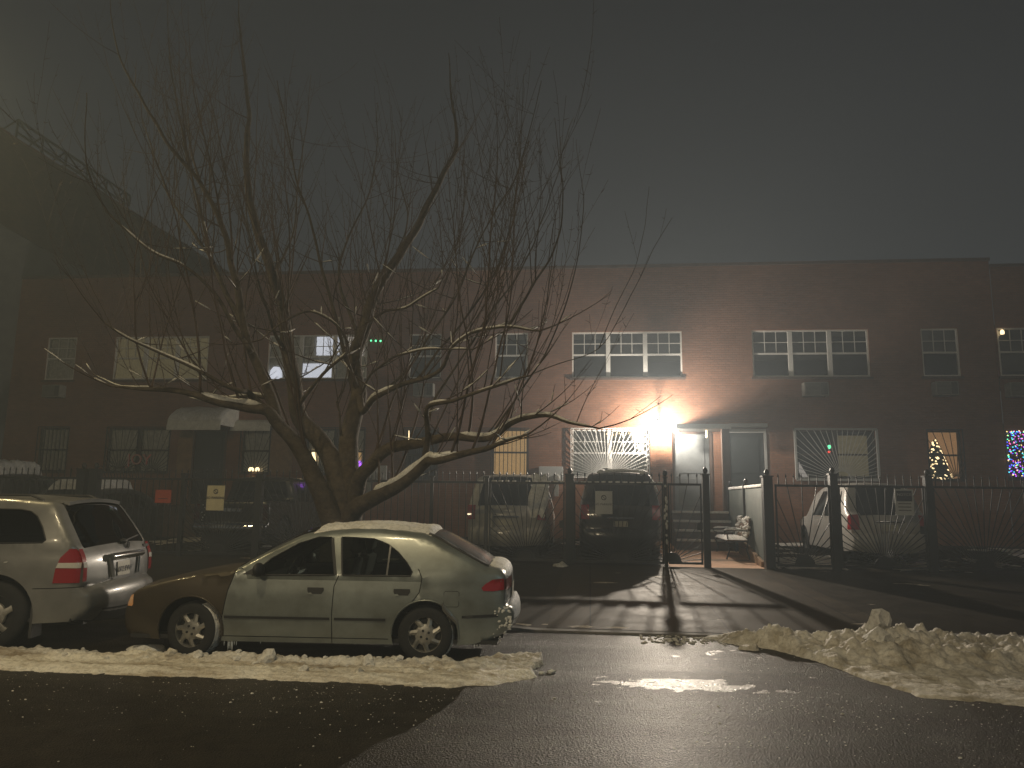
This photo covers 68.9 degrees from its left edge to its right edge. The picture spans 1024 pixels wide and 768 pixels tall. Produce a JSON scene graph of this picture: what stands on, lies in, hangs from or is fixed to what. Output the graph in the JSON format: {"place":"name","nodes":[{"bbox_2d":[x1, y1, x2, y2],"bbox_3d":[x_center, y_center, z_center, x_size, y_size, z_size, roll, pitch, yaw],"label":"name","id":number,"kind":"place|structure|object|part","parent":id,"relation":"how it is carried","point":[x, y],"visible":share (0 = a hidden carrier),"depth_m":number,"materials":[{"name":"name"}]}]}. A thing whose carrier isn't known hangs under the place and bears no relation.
{"place":"outdoors","nodes":[
{"label":"outdoors","id":0,"kind":"place"},
{"bbox_2d":[141,533,669,566],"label":"forecourt","id":1,"kind":"structure","parent":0,"point":[170,545],"depth_m":18.64,"materials":[{"name":"concrete"}]},
{"bbox_2d":[0,459,56,493],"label":"snowed in car","id":2,"kind":"object","parent":1,"relation":"on","point":[14,464],"visible":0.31,"depth_m":20.52,"materials":[{"name":"grey paint"}]},
{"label":"side window","id":3,"kind":"part","parent":2,"relation":"part of","materials":[{"name":"black glass"}]},
{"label":"side window","id":4,"kind":"part","parent":2,"relation":"part of","materials":[{"name":"black glass"}]},
{"bbox_2d":[42,479,159,532],"bbox_3d":[-11.455,3.567,21.258,2.000,1.813,4.474,0,-9,6],"label":"snowed in car","id":5,"kind":"object","parent":1,"relation":"on","point":[124,502],"visible":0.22,"depth_m":20.73,"materials":[{"name":"grey paint"}]},
{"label":"rear window","id":6,"kind":"part","parent":5,"relation":"part of","materials":[{"name":"black glass"}]},
{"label":"side window","id":7,"kind":"part","parent":5,"relation":"part of","materials":[{"name":"black glass"}]},
{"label":"side window","id":8,"kind":"part","parent":5,"relation":"part of","materials":[{"name":"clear glass"}]},
{"bbox_2d":[192,476,320,546],"bbox_3d":[-6.585,3.518,20.716,1.950,1.870,5.462,0,-9,6],"label":"pickup truck","id":9,"kind":"object","parent":1,"relation":"on","point":[251,487],"visible":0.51,"depth_m":18.79,"materials":[{"name":"black paint"}]},
{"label":"rear window","id":10,"kind":"part","parent":9,"relation":"part of","materials":[{"name":"black glass"}]},
{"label":"side window","id":11,"kind":"part","parent":9,"relation":"part of","materials":[{"name":"black glass"}]},
{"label":"side window","id":12,"kind":"part","parent":9,"relation":"part of","materials":[{"name":"black glass"}]},
{"bbox_2d":[467,474,554,554],"bbox_3d":[0.093,3.395,19.674,1.940,1.961,4.774,0,-9,6],"label":"white suv","id":13,"kind":"object","parent":1,"relation":"on","point":[524,491],"visible":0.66,"depth_m":17.49,"materials":[{"name":"paint"}]},
{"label":"rear window","id":14,"kind":"part","parent":13,"relation":"part of","materials":[{"name":"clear glass"}]},
{"bbox_2d":[528,473,548,517],"bbox_3d":[0.623,2.597,17.422,0.486,1.044,0.333,-2,-9,14],"label":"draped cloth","id":15,"kind":"object","parent":13,"relation":"on","point":[539,494],"visible":0.83,"depth_m":17.36,"materials":[{"name":"white fabric"}]},
{"bbox_2d":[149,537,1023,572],"bbox_3d":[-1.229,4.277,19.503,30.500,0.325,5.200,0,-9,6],"label":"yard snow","id":16,"kind":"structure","parent":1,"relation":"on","point":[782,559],"depth_m":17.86,"materials":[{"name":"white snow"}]},
{"bbox_2d":[579,469,660,557],"bbox_3d":[2.737,3.336,19.484,1.920,2.089,4.924,0,-9,6],"label":"black suv","id":17,"kind":"object","parent":1,"relation":"on","point":[629,493],"visible":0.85,"depth_m":17.23,"materials":[{"name":"paint"}]},
{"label":"rear window","id":18,"kind":"part","parent":17,"relation":"part of","materials":[{"name":"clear glass"}]},
{"bbox_2d":[0,619,1023,767],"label":"road","id":19,"kind":"structure","parent":0,"point":[153,723],"depth_m":5.69,"materials":[{"name":"grey asphalt"}]},
{"bbox_2d":[0,494,152,646],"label":"parked suv","id":20,"kind":"object","parent":19,"relation":"on","point":[70,559],"visible":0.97,"depth_m":8.19,"materials":[{"name":"silver paint"}]},
{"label":"side window","id":21,"kind":"part","parent":20,"relation":"part of","materials":[{"name":"black glass"}]},
{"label":"rear window","id":22,"kind":"part","parent":20,"relation":"part of","materials":[{"name":"black glass"}]},
{"bbox_2d":[126,644,166,651],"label":"snow block","id":23,"kind":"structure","parent":19,"relation":"on","point":[157,647],"depth_m":7.76,"materials":[{"name":"white snow"}]},
{"bbox_2d":[0,645,543,687],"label":"snow bank","id":24,"kind":"structure","parent":19,"relation":"on","point":[497,668],"depth_m":7.10,"materials":[{"name":"white snow"}]},
{"bbox_2d":[164,648,177,655],"bbox_3d":[-3.381,2.672,7.414,0.135,0.094,0.120,0,-9,6],"label":"snow block","id":25,"kind":"object","parent":24,"relation":"on","point":[170,651],"depth_m":7.39,"materials":[{"name":"white snow"}]},
{"bbox_2d":[193,651,203,658],"bbox_3d":[-3.107,2.686,7.396,0.110,0.080,0.101,0,-9,6],"label":"snow block","id":26,"kind":"object","parent":24,"relation":"on","point":[198,654],"depth_m":7.37,"materials":[{"name":"white snow"}]},
{"bbox_2d":[257,649,275,662],"bbox_3d":[-2.404,2.679,7.317,0.186,0.173,0.152,0,-9,6],"label":"snow block","id":27,"kind":"object","parent":24,"relation":"on","point":[267,656],"depth_m":7.28,"materials":[{"name":"white snow"}]},
{"bbox_2d":[297,665,308,670],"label":"snow block","id":28,"kind":"object","parent":24,"relation":"on","point":[304,668],"depth_m":6.94,"materials":[{"name":"white snow"}]},
{"bbox_2d":[351,667,363,672],"bbox_3d":[-1.430,2.665,6.907,0.125,0.082,0.092,0,-9,6],"label":"snow block","id":29,"kind":"object","parent":24,"relation":"on","point":[357,670],"depth_m":6.89,"materials":[{"name":"white snow"}]},
{"bbox_2d":[362,654,374,665],"bbox_3d":[-1.390,2.679,7.216,0.118,0.145,0.108,4,-9,-17],"label":"snow block","id":30,"kind":"object","parent":24,"relation":"on","point":[367,659],"depth_m":7.18,"materials":[{"name":"white snow"}]},
{"bbox_2d":[125,520,519,658],"bbox_3d":[-2.030,2.237,8.425,4.255,1.394,1.960,0,-9,2],"label":"parked sedan","id":31,"kind":"object","parent":19,"relation":"on","point":[416,589],"visible":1,"depth_m":7.65,"materials":[{"name":"silver green paint"},{"name":"glass"},{"name":"brown paint"}]},
{"bbox_3d":[-2.390,2.239,7.667,1.139,0.671,0.086,0,-9,2],"label":"front door","id":32,"kind":"part","parent":31,"relation":"part of","materials":[{"name":"silver metal"}]},
{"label":"side window","id":33,"kind":"part","parent":31,"relation":"part of","materials":[{"name":"black glass"}]},
{"bbox_3d":[-1.380,2.294,7.587,0.897,0.564,0.026,0,-9,2],"label":"rear door","id":34,"kind":"part","parent":31,"relation":"part of","materials":[{"name":"silver metal"}]},
{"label":"side window","id":35,"kind":"part","parent":31,"relation":"part of","materials":[{"name":"black glass"}]},
{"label":"rear window","id":36,"kind":"part","parent":31,"relation":"part of","materials":[{"name":"grey glass"}]},
{"bbox_2d":[7,635,1021,767],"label":"ice crumbs","id":37,"kind":"object","parent":19,"relation":"on","point":[401,657],"visible":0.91,"depth_m":7.20,"materials":[{"name":"white ice"}]},
{"bbox_2d":[590,650,855,701],"bbox_3d":[1.312,2.814,7.327,4.680,0.011,2.460,0,-9,6],"label":"ice film","id":38,"kind":"object","parent":19,"relation":"on","point":[678,685],"visible":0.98,"depth_m":6.77,"materials":[{"name":"white ice"}]},
{"bbox_2d":[738,644,758,650],"bbox_3d":[2.683,3.027,8.463,0.280,0.164,0.185,0,-9,6],"label":"snow block","id":39,"kind":"object","parent":19,"relation":"on","point":[752,647],"depth_m":8.44,"materials":[{"name":"white snow"}]},
{"bbox_2d":[692,623,1023,706],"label":"snow pile","id":40,"kind":"object","parent":19,"relation":"on","point":[919,660],"visible":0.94,"depth_m":7.64,"materials":[{"name":"white snow"}]},
{"bbox_2d":[861,626,894,641],"bbox_3d":[3.953,2.739,8.065,0.266,0.247,0.240,5,-10,-27],"label":"snow block","id":41,"kind":"object","parent":40,"relation":"on","point":[878,634],"depth_m":8.02,"materials":[{"name":"white snow"}]},
{"bbox_2d":[865,608,891,629],"bbox_3d":[4.171,2.725,8.498,0.284,0.340,0.235,24,-9,-13],"label":"snow block","id":42,"kind":"object","parent":40,"relation":"on","point":[881,617],"depth_m":8.45,"materials":[{"name":"white snow"}]},
{"bbox_2d":[0,0,1023,530],"label":"sky","id":43,"kind":"structure","parent":0,"point":[764,130],"materials":[{"name":"grey"}]},
{"bbox_2d":[147,556,1023,634],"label":"sidewalk","id":44,"kind":"structure","parent":0,"point":[972,603],"depth_m":12.65,"materials":[{"name":"concrete"}]},
{"bbox_2d":[0,0,671,526],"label":"bare tree","id":45,"kind":"object","parent":44,"relation":"on","point":[340,494],"visible":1,"depth_m":10.73,"materials":[{"name":"brown plant"}]},
{"bbox_2d":[0,463,1023,572],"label":"iron fence","id":46,"kind":"object","parent":44,"relation":"on","point":[89,481],"visible":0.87,"depth_m":16.54,"materials":[{"name":"black metal"}]},
{"bbox_2d":[155,490,171,502],"bbox_3d":[-8.264,2.662,17.697,0.400,0.306,0.016,0,-9,6],"label":"fence sign","id":47,"kind":"object","parent":46,"relation":"attached to","point":[162,496],"visible":1,"depth_m":17.69,"materials":[{"name":"red plastic"}]},
{"bbox_2d":[205,485,224,510],"bbox_3d":[-6.971,2.677,17.556,0.486,0.578,0.023,0,-9,6],"label":"fence sign","id":48,"kind":"object","parent":46,"relation":"attached to","point":[215,497],"visible":1,"depth_m":17.55,"materials":[{"name":"yellow plastic"}]},
{"bbox_2d":[488,471,564,561],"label":"iron gate","id":49,"kind":"structure","parent":46,"relation":"attached to","point":[526,554],"depth_m":16.73,"materials":[{"name":"black metal"}]},
{"bbox_2d":[595,491,612,513],"bbox_3d":[2.043,2.639,16.622,0.408,0.506,0.022,0,-9,6],"label":"fence sign","id":50,"kind":"object","parent":46,"relation":"attached to","point":[603,502],"visible":1,"depth_m":16.62,"materials":[{"name":"grey plastic"}]},
{"bbox_2d":[662,473,703,564],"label":"iron gate","id":51,"kind":"structure","parent":46,"relation":"attached to","point":[674,558],"depth_m":16.38,"materials":[{"name":"black metal"}]},
{"bbox_2d":[838,474,929,569],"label":"iron gate","id":52,"kind":"structure","parent":46,"relation":"attached to","point":[883,561],"depth_m":15.94,"materials":[{"name":"black metal"}]},
{"bbox_2d":[894,489,914,515],"bbox_3d":[8.394,2.530,15.978,0.380,0.553,0.020,0,-9,6],"label":"fence sign","id":53,"kind":"object","parent":52,"relation":"attached to","point":[904,501],"visible":1,"depth_m":15.97,"materials":[{"name":"grey plastic"}]},
{"bbox_2d":[553,561,567,566],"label":"snow block","id":54,"kind":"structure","parent":44,"relation":"on","point":[562,564],"depth_m":16.09,"materials":[{"name":"white snow"}]},
{"bbox_2d":[516,571,930,627],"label":"snow patches","id":55,"kind":"object","parent":44,"relation":"on","point":[584,626],"visible":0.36,"depth_m":9.75,"materials":[{"name":"white snow"}]},
{"bbox_2d":[660,541,764,568],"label":"paved path","id":56,"kind":"structure","parent":0,"point":[737,559],"depth_m":17.61,"materials":[{"name":"grey concrete"}]},
{"bbox_2d":[670,511,735,550],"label":"stoop steps","id":57,"kind":"structure","parent":56,"relation":"on","point":[719,518],"depth_m":20.07,"materials":[{"name":"concrete"}]},
{"bbox_2d":[713,515,750,559],"bbox_3d":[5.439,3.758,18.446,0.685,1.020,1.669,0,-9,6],"label":"armchair","id":58,"kind":"object","parent":56,"relation":"on","point":[742,528],"visible":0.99,"depth_m":17.95,"materials":[{"name":"black metal"}]},
{"bbox_2d":[547,565,891,633],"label":"walkway","id":59,"kind":"structure","parent":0,"point":[689,599],"depth_m":11.33,"materials":[{"name":"concrete"}]},
{"bbox_2d":[737,544,1023,574],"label":"driveway","id":60,"kind":"structure","parent":0,"point":[942,548],"depth_m":17.91,"materials":[{"name":"concrete"}]},
{"bbox_2d":[727,478,763,566],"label":"divider wall","id":61,"kind":"structure","parent":60,"relation":"on","point":[744,500],"depth_m":17.85,"materials":[{"name":"grey metal"}]},
{"bbox_2d":[800,483,925,562],"bbox_3d":[8.591,3.420,18.732,1.760,1.841,4.674,0,-9,6],"label":"white hatchback","id":62,"kind":"object","parent":60,"relation":"on","point":[821,497],"visible":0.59,"depth_m":16.87,"materials":[{"name":"paint"}]},
{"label":"side window","id":63,"kind":"part","parent":62,"relation":"part of","materials":[{"name":"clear glass"}]},
{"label":"side window","id":64,"kind":"part","parent":62,"relation":"part of","materials":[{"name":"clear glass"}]},
{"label":"rear window","id":65,"kind":"part","parent":62,"relation":"part of","materials":[{"name":"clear glass"}]},
{"label":"ground","id":66,"kind":"structure","parent":0,"visible":0},
{"bbox_2d":[0,127,228,458],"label":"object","id":67,"kind":"structure","parent":66,"relation":"on","point":[26,247],"depth_m":26.39,"materials":[{"name":"grey paint"}]},
{"bbox_2d":[3,119,130,206],"bbox_3d":[-16.486,-8.041,27.847,0.562,0.769,6.609,0,-9,6],"label":"roof lattice frame","id":68,"kind":"object","parent":67,"relation":"on","point":[17,133],"visible":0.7,"depth_m":27.19,"materials":[{"name":"black metal"}]},
{"bbox_2d":[1,257,1013,546],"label":"brick apartment building","id":69,"kind":"structure","parent":66,"relation":"on","point":[731,357],"depth_m":22.69,"materials":[{"name":"brown brick"}]},
{"bbox_2d":[34,426,69,472],"bbox_3d":[-14.819,2.123,24.165,1.091,1.488,0.256,0,-9,6],"label":"window","id":70,"kind":"structure","parent":69,"relation":"in","point":[53,446],"depth_m":24.22,"materials":[{"name":"brown"}]},
{"bbox_2d":[41,385,65,397],"bbox_3d":[-14.875,0.240,24.252,0.620,0.400,0.307,0,-9,6],"label":"air conditioner","id":71,"kind":"object","parent":69,"relation":"attached to","point":[53,391],"visible":1,"depth_m":24.12,"materials":[{"name":"grey metal"}]},
{"bbox_2d":[41,337,76,381],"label":"window","id":72,"kind":"structure","parent":69,"relation":"in","point":[56,370],"depth_m":24.72,"materials":[{"name":"white glass"}]},
{"bbox_2d":[103,427,170,473],"bbox_3d":[-11.921,2.114,23.864,2.166,1.484,0.252,0,-9,6],"label":"window","id":73,"kind":"structure","parent":69,"relation":"in","point":[154,441],"depth_m":23.92,"materials":[{"name":"grey glass"}]},
{"bbox_2d":[125,454,150,467],"bbox_3d":[-11.836,2.437,23.655,0.823,0.424,0.046,0,-9,6],"label":"joy sign","id":74,"kind":"object","parent":69,"relation":"attached to","point":[140,457],"visible":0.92,"depth_m":23.65,"materials":[{"name":"red"}]},
{"bbox_2d":[109,336,209,381],"bbox_3d":[-11.389,-0.813,24.282,3.344,1.515,0.230,0,-9,6],"label":"window","id":75,"kind":"structure","parent":69,"relation":"in","point":[122,374],"depth_m":24.35,"materials":[{"name":"grey glass"}]},
{"bbox_2d":[191,431,224,503],"bbox_3d":[-9.556,2.630,23.539,1.009,2.300,0.106,0,-9,6],"label":"door","id":76,"kind":"structure","parent":69,"relation":"in","point":[209,446],"depth_m":23.57,"materials":[{"name":"grey metal"}]},
{"bbox_2d":[238,427,271,474],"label":"window","id":77,"kind":"structure","parent":69,"relation":"in","point":[256,445],"depth_m":23.52,"materials":[{"name":"brown"}]},
{"bbox_2d":[270,367,281,378],"bbox_3d":[-7.536,-0.328,23.860,0.407,0.422,0.397,0,-9,6],"label":"table lamp","id":78,"kind":"object","parent":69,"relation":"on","point":[277,373],"visible":0.86,"depth_m":23.71,"materials":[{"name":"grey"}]},
{"bbox_2d":[302,363,331,377],"bbox_3d":[-6.198,-0.405,23.722,0.994,0.497,0.024,0,-9,6],"label":"lit curtain","id":79,"kind":"object","parent":69,"relation":"hanging from","point":[316,373],"visible":0.7,"depth_m":23.73,"materials":[{"name":"grey fabric"}]},
{"bbox_2d":[267,335,367,380],"bbox_3d":[-6.170,-0.829,23.741,3.383,1.515,0.230,0,-9,6],"label":"window","id":80,"kind":"structure","parent":69,"relation":"in","point":[306,343],"depth_m":23.82,"materials":[{"name":"grey glass"}]},
{"bbox_2d":[316,337,339,354],"bbox_3d":[-5.864,-1.211,23.815,0.746,0.601,0.024,0,-9,6],"label":"lit curtain","id":81,"kind":"object","parent":69,"relation":"hanging from","point":[319,350],"visible":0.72,"depth_m":23.82,"materials":[{"name":"grey fabric"}]},
{"bbox_2d":[305,427,365,474],"bbox_3d":[-5.475,2.093,23.195,1.932,1.484,0.252,0,-9,6],"label":"window","id":82,"kind":"structure","parent":69,"relation":"in","point":[334,434],"depth_m":23.25,"materials":[{"name":"brown"}]},
{"bbox_2d":[366,466,386,492],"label":"electric meters","id":83,"kind":"object","parent":69,"relation":"attached to","point":[372,476],"visible":0.38,"depth_m":22.79,"materials":[{"name":"grey metal"}]},
{"bbox_2d":[402,427,438,480],"bbox_3d":[-2.783,2.167,22.861,1.106,1.668,0.174,0,-9,6],"label":"window","id":84,"kind":"structure","parent":69,"relation":"in","point":[413,455],"depth_m":22.92,"materials":[{"name":"brown"}]},
{"bbox_2d":[413,383,434,396],"bbox_3d":[-2.707,0.188,22.991,0.620,0.400,0.307,0,-9,6],"label":"air conditioner","id":85,"kind":"object","parent":69,"relation":"attached to","point":[429,390],"visible":0.94,"depth_m":22.85,"materials":[{"name":"grey metal"}]},
{"bbox_2d":[407,334,442,380],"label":"window","id":86,"kind":"structure","parent":69,"relation":"in","point":[435,342],"depth_m":23.52,"materials":[{"name":"black glass"}]},
{"bbox_2d":[490,428,528,474],"bbox_3d":[-0.053,2.076,22.631,1.157,1.488,0.254,0,-9,6],"label":"window","id":87,"kind":"structure","parent":69,"relation":"in","point":[514,456],"depth_m":22.68,"materials":[{"name":"brown"}]},
{"bbox_2d":[494,333,527,379],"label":"window","id":88,"kind":"structure","parent":69,"relation":"in","point":[511,353],"depth_m":23.89,"materials":[{"name":"white glass"}]},
{"bbox_2d":[539,466,562,495],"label":"electric meters","id":89,"kind":"object","parent":69,"relation":"attached to","point":[551,470],"visible":0.66,"depth_m":22.27,"materials":[{"name":"grey"}]},
{"bbox_2d":[571,428,649,477],"bbox_3d":[2.923,2.067,22.323,2.331,1.484,0.252,0,-9,6],"label":"window","id":90,"kind":"structure","parent":69,"relation":"in","point":[593,451],"depth_m":22.38,"materials":[{"name":"white metal"}]},
{"bbox_2d":[570,331,684,379],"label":"window","id":91,"kind":"structure","parent":69,"relation":"in","point":[636,355],"depth_m":22.92,"materials":[{"name":"white glass"}]},
{"bbox_2d":[674,434,710,510],"bbox_3d":[5.301,2.603,21.994,1.026,2.260,0.106,0,-9,6],"label":"door","id":92,"kind":"structure","parent":69,"relation":"in","point":[691,451],"depth_m":22.02,"materials":[{"name":"silver metal"}]},
{"bbox_2d":[730,433,764,486],"bbox_3d":[6.821,2.578,21.839,1.100,2.300,0.106,0,-9,6],"label":"door","id":93,"kind":"structure","parent":69,"relation":"in","point":[746,449],"depth_m":21.89,"materials":[{"name":"grey metal"}]},
{"bbox_2d":[799,463,807,476],"bbox_3d":[8.593,2.546,21.993,0.290,0.508,0.030,0,-9,6],"label":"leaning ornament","id":94,"kind":"object","parent":69,"relation":"attached to","point":[802,471],"visible":0.71,"depth_m":21.98,"materials":[{"name":"white"}]},
{"bbox_2d":[751,329,873,379],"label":"window","id":95,"kind":"structure","parent":69,"relation":"in","point":[777,354],"depth_m":22.41,"materials":[{"name":"glass"}]},
{"bbox_2d":[802,382,828,396],"bbox_3d":[8.845,0.158,21.791,0.680,0.400,0.307,0,-9,6],"label":"air conditioner","id":96,"kind":"object","parent":69,"relation":"attached to","point":[815,389],"visible":1,"depth_m":21.65,"materials":[{"name":"grey metal"}]},
{"bbox_2d":[793,428,880,480],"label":"window","id":97,"kind":"structure","parent":69,"relation":"in","point":[811,449],"depth_m":21.71,"materials":[{"name":"grey"}]},
{"bbox_2d":[837,436,868,475],"bbox_3d":[9.871,2.083,21.653,0.844,1.175,0.022,0,-9,6],"label":"lit curtain","id":98,"kind":"object","parent":69,"relation":"hanging from","point":[853,440],"visible":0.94,"depth_m":21.66,"materials":[{"name":"beige fabric"}]},
{"bbox_2d":[929,439,952,478],"bbox_3d":[12.323,2.227,21.697,0.811,1.248,0.833,0,-9,6],"label":"christmas tree","id":99,"kind":"object","parent":69,"relation":"in","point":[933,451],"visible":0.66,"depth_m":21.49,"materials":[{"name":"green plant"}]},
{"bbox_2d":[920,328,964,378],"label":"window","id":100,"kind":"structure","parent":69,"relation":"in","point":[938,345],"depth_m":21.97,"materials":[{"name":"grey glass"}]},
{"bbox_2d":[931,381,958,395],"bbox_3d":[12.418,0.137,21.421,0.620,0.400,0.307,0,-9,6],"label":"air conditioner","id":101,"kind":"object","parent":69,"relation":"attached to","point":[944,388],"visible":1,"depth_m":21.29,"materials":[{"name":"grey metal"}]},
{"bbox_2d":[926,429,966,481],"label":"window","id":102,"kind":"structure","parent":69,"relation":"in","point":[950,447],"depth_m":21.35,"materials":[{"name":"brown glass"}]},
{"bbox_2d":[112,615,1023,636],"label":"kerb","id":103,"kind":"structure","parent":66,"relation":"on","point":[589,631],"depth_m":9.38,"materials":[{"name":"concrete"}]},
{"bbox_2d":[989,263,1023,546],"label":"brick building","id":104,"kind":"structure","parent":66,"relation":"on","point":[1007,284],"depth_m":21.68,"materials":[{"name":"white brick"}]},
{"bbox_2d":[994,325,1023,385],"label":"window","id":105,"kind":"structure","parent":104,"relation":"in","point":[1011,343],"depth_m":21.68,"materials":[{"name":"grey glass"}]},
{"bbox_2d":[1003,424,1023,486],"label":"window","id":106,"kind":"structure","parent":104,"relation":"in","point":[1007,450],"depth_m":21.15,"materials":[{"name":"multicoloured glass"}]},
{"bbox_2d":[1004,382,1023,397],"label":"air conditioner","id":107,"kind":"object","parent":104,"relation":"attached to","point":[1014,389],"visible":1,"depth_m":21.10,"materials":[{"name":"grey metal"}]},
{"bbox_2d":[1006,430,1023,476],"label":"christmas light curtain","id":108,"kind":"object","parent":104,"relation":"attached to","point":[1017,448],"visible":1,"depth_m":21.05,"materials":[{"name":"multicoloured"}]}
]}

